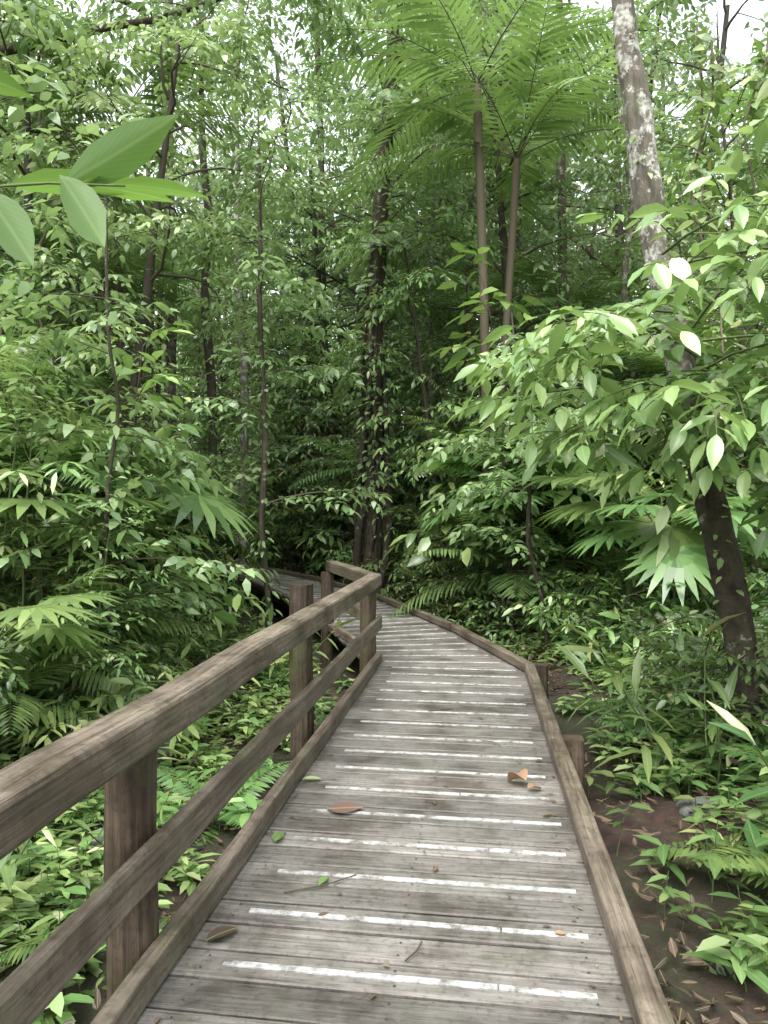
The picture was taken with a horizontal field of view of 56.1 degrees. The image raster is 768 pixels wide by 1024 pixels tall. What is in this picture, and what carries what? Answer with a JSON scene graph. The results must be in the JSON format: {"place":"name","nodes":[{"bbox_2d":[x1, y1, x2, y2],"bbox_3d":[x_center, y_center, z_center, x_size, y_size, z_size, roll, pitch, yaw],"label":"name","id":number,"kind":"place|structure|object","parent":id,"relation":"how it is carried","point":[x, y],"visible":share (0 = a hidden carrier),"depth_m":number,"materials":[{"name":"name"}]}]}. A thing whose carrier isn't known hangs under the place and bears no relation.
{"place":"outdoors","nodes":[
{"label":"outdoors","id":0,"kind":"place"},
{"bbox_2d":[0,502,767,1023],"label":"ground","id":1,"kind":"structure","parent":0,"point":[708,984],"depth_m":3.62,"materials":[{"name":"brown soil"}]},
{"bbox_2d":[0,36,135,386],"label":"rainforest tree","id":2,"kind":"object","parent":1,"relation":"on","point":[12,175],"visible":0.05,"depth_m":13.86,"materials":[{"name":"green plant"}]},
{"bbox_2d":[69,836,102,869],"bbox_3d":[-1.484,1.840,3.834,0.432,0.217,0.330,0,0,-3],"label":"rock","id":3,"kind":"object","parent":1,"relation":"on","point":[95,843],"visible":0.09,"depth_m":3.79,"materials":[{"name":"grey stone"}]},
{"bbox_2d":[70,714,175,769],"bbox_3d":[-1.906,1.778,5.220,0.677,0.654,0.690,0,0,-31],"label":"rock","id":4,"kind":"object","parent":1,"relation":"on","point":[165,751],"visible":0.02,"depth_m":5.10,"materials":[{"name":"grey stone"}]},
{"bbox_2d":[0,56,269,713],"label":"slender tree","id":5,"kind":"object","parent":1,"relation":"on","point":[16,113],"visible":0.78,"depth_m":5.52,"materials":[{"name":"green plant"}]},
{"bbox_2d":[122,0,221,545],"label":"rainforest tree","id":6,"kind":"object","parent":1,"relation":"on","point":[171,346],"visible":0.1,"depth_m":16.97,"materials":[{"name":"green plant"}]},
{"bbox_2d":[0,0,393,349],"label":"overhanging tree","id":7,"kind":"object","parent":1,"relation":"on","point":[315,19],"visible":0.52,"depth_m":10.40,"materials":[{"name":"green plant"}]},
{"bbox_2d":[111,0,284,613],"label":"rainforest tree","id":8,"kind":"object","parent":1,"relation":"on","point":[211,442],"visible":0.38,"depth_m":12.99,"materials":[{"name":"green plant"}]},
{"bbox_2d":[196,659,207,665],"bbox_3d":[-1.841,1.826,7.944,0.669,0.385,0.614,0,0,3],"label":"rock","id":9,"kind":"object","parent":1,"relation":"on","point":[200,661],"visible":0.03,"depth_m":7.92,"materials":[{"name":"grey stone"}]},
{"bbox_2d":[177,0,305,596],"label":"rainforest tree","id":10,"kind":"object","parent":1,"relation":"on","point":[243,438],"visible":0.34,"depth_m":15.92,"materials":[{"name":"green plant"}]},
{"bbox_2d":[127,88,392,632],"bbox_3d":[-1.577,-1.617,9.602,3.426,7.557,3.402,0,0,8],"label":"slender tree","id":11,"kind":"object","parent":1,"relation":"on","point":[262,260],"visible":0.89,"depth_m":9.43,"materials":[{"name":"green plant"}]},
{"bbox_2d":[282,0,350,560],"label":"rainforest tree","id":12,"kind":"object","parent":1,"relation":"on","point":[322,216],"visible":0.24,"depth_m":18.49,"materials":[{"name":"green plant"}]},
{"bbox_2d":[0,0,767,616],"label":"forest canopy","id":13,"kind":"object","parent":1,"relation":"on","point":[540,240],"visible":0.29,"depth_m":13.83,"materials":[{"name":"green plant"}]},
{"bbox_2d":[0,69,205,265],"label":"overhanging twig","id":14,"kind":"object","parent":13,"relation":"on","point":[108,163],"visible":1,"depth_m":1.10,"materials":[{"name":"green plant"}]},
{"bbox_2d":[0,0,767,760],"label":"palm fronds","id":15,"kind":"object","parent":1,"relation":"on","point":[674,550],"visible":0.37,"depth_m":10.32,"materials":[{"name":"green plant"}]},
{"bbox_2d":[0,225,767,737],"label":"understory saplings","id":16,"kind":"object","parent":1,"relation":"on","point":[64,571],"visible":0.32,"depth_m":7.95,"materials":[{"name":"green plant"}]},
{"bbox_2d":[0,473,767,756],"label":"shrub foliage","id":17,"kind":"object","parent":1,"relation":"on","point":[692,617],"visible":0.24,"depth_m":7.62,"materials":[{"name":"green plant"}]},
{"bbox_2d":[0,588,767,1023],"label":"ground cover","id":18,"kind":"object","parent":1,"relation":"on","point":[752,968],"visible":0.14,"depth_m":3.79,"materials":[{"name":"green plant"}]},
{"bbox_2d":[0,565,767,928],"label":"broadleaf herbs","id":19,"kind":"object","parent":1,"relation":"on","point":[648,757],"visible":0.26,"depth_m":4.68,"materials":[{"name":"green plant"}]},
{"bbox_2d":[0,597,767,982],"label":"fern foliage","id":20,"kind":"object","parent":1,"relation":"on","point":[14,953],"visible":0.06,"depth_m":4.10,"materials":[{"name":"green plant"}]},
{"bbox_2d":[0,610,767,1023],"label":"leaf litter","id":21,"kind":"object","parent":1,"relation":"on","point":[680,1012],"visible":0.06,"depth_m":3.35,"materials":[{"name":"brown plant"}]},
{"bbox_2d":[5,0,767,635],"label":"climbing vines","id":22,"kind":"object","parent":1,"relation":"on","point":[699,132],"visible":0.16,"depth_m":8.93,"materials":[{"name":"green plant"}]},
{"bbox_2d":[314,0,483,598],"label":"strangler fig tree","id":23,"kind":"object","parent":1,"relation":"on","point":[375,386],"visible":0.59,"depth_m":13.91,"materials":[{"name":"green plant"}]},
{"bbox_2d":[135,562,674,1023],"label":"boardwalk","id":24,"kind":"structure","parent":1,"relation":"on","point":[485,835],"depth_m":2.82,"materials":[{"name":"grey wood"}]},
{"bbox_2d":[0,561,381,1023],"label":"wooden railing","id":25,"kind":"object","parent":24,"relation":"on","point":[115,753],"visible":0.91,"depth_m":2.24,"materials":[{"name":"wood"}]},
{"bbox_2d":[206,926,238,939],"bbox_3d":[-0.548,1.431,2.448,0.130,0.015,0.060,0,0,-37],"label":"fallen leaf","id":26,"kind":"object","parent":24,"relation":"on","point":[218,932],"visible":1,"depth_m":2.45,"materials":[{"name":"brown plant"}]},
{"bbox_2d":[272,831,283,840],"bbox_3d":[-0.467,1.431,3.185,0.050,0.014,0.120,0,0,8],"label":"fallen leaf","id":27,"kind":"object","parent":24,"relation":"on","point":[277,836],"visible":1,"depth_m":3.18,"materials":[{"name":"green plant"}]},
{"bbox_2d":[302,776,320,778],"bbox_3d":[-0.387,1.432,3.869,0.105,0.012,0.054,0,0,8],"label":"fallen leaf","id":28,"kind":"object","parent":24,"relation":"on","point":[311,777],"visible":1,"depth_m":3.88,"materials":[{"name":"green plant"}]},
{"bbox_2d":[318,875,327,884],"bbox_3d":[-0.237,1.434,2.809,0.032,0.009,0.089,0,0,8],"label":"fallen leaf","id":29,"kind":"object","parent":24,"relation":"on","point":[322,879],"visible":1,"depth_m":2.81,"materials":[{"name":"green plant"}]},
{"bbox_2d":[154,630,622,1023],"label":"leaf debris","id":30,"kind":"object","parent":24,"relation":"on","point":[435,868],"visible":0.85,"depth_m":2.72,"materials":[{"name":"brown plant"}]},
{"bbox_2d":[284,708,500,961],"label":"twigs","id":31,"kind":"object","parent":24,"relation":"on","point":[341,807],"depth_m":3.47,"materials":[{"name":"brown wood"}]},
{"bbox_2d":[507,769,527,781],"bbox_3d":[0.706,1.410,3.810,0.105,0.098,0.124,0,0,8],"label":"fallen leaf","id":32,"kind":"object","parent":24,"relation":"on","point":[522,774],"visible":1,"depth_m":3.80,"materials":[{"name":"brown plant"}]},
{"bbox_2d":[528,783,540,788],"bbox_3d":[0.780,1.427,3.727,0.075,0.037,0.062,0,0,8],"label":"fallen leaf","id":33,"kind":"object","parent":24,"relation":"on","point":[530,785],"visible":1,"depth_m":3.73,"materials":[{"name":"brown plant"}]},
{"bbox_2d":[554,930,564,934],"bbox_3d":[0.600,1.435,2.455,0.028,0.005,0.030,0,0,-40],"label":"fallen leaf","id":34,"kind":"object","parent":24,"relation":"on","point":[559,932],"visible":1,"depth_m":2.46,"materials":[{"name":"plant"}]},
{"bbox_2d":[367,0,514,561],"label":"slender tree","id":35,"kind":"object","parent":1,"relation":"on","point":[491,2],"visible":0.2,"depth_m":15.46,"materials":[{"name":"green plant"}]},
{"bbox_2d":[412,0,566,396],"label":"rainforest tree","id":36,"kind":"object","parent":1,"relation":"on","point":[486,26],"visible":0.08,"depth_m":16.42,"materials":[{"name":"green plant"}]},
{"bbox_2d":[403,344,583,641],"bbox_3d":[1.498,-0.079,9.953,2.380,4.500,2.473,0,0,8],"label":"slender tree","id":37,"kind":"object","parent":1,"relation":"on","point":[467,527],"visible":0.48,"depth_m":9.70,"materials":[{"name":"green plant"}]},
{"bbox_2d":[419,306,634,659],"bbox_3d":[1.729,-0.143,8.417,2.445,4.423,2.188,0,0,28],"label":"slender tree","id":38,"kind":"object","parent":1,"relation":"on","point":[530,509],"visible":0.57,"depth_m":8.48,"materials":[{"name":"green plant"}]},
{"bbox_2d":[484,0,644,538],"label":"rainforest tree","id":39,"kind":"object","parent":1,"relation":"on","point":[561,175],"visible":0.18,"depth_m":14.95,"materials":[{"name":"green plant"}]},
{"bbox_2d":[444,0,767,743],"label":"leaning tree","id":40,"kind":"object","parent":1,"relation":"on","point":[693,441],"visible":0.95,"depth_m":4.17,"materials":[{"name":"green plant"}]},
{"bbox_2d":[578,0,694,550],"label":"slender tree","id":41,"kind":"object","parent":1,"relation":"on","point":[629,231],"visible":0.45,"depth_m":11.98,"materials":[{"name":"green plant"}]},
{"bbox_2d":[676,796,721,821],"bbox_3d":[1.784,1.706,4.099,0.233,0.176,0.219,0,0,-11],"label":"rock","id":42,"kind":"object","parent":1,"relation":"on","point":[683,806],"visible":0.38,"depth_m":4.06,"materials":[{"name":"grey stone"}]},
{"bbox_2d":[1,0,767,444],"label":"sky","id":43,"kind":"structure","parent":0,"point":[738,37],"materials":[{"name":"white"}]}
]}

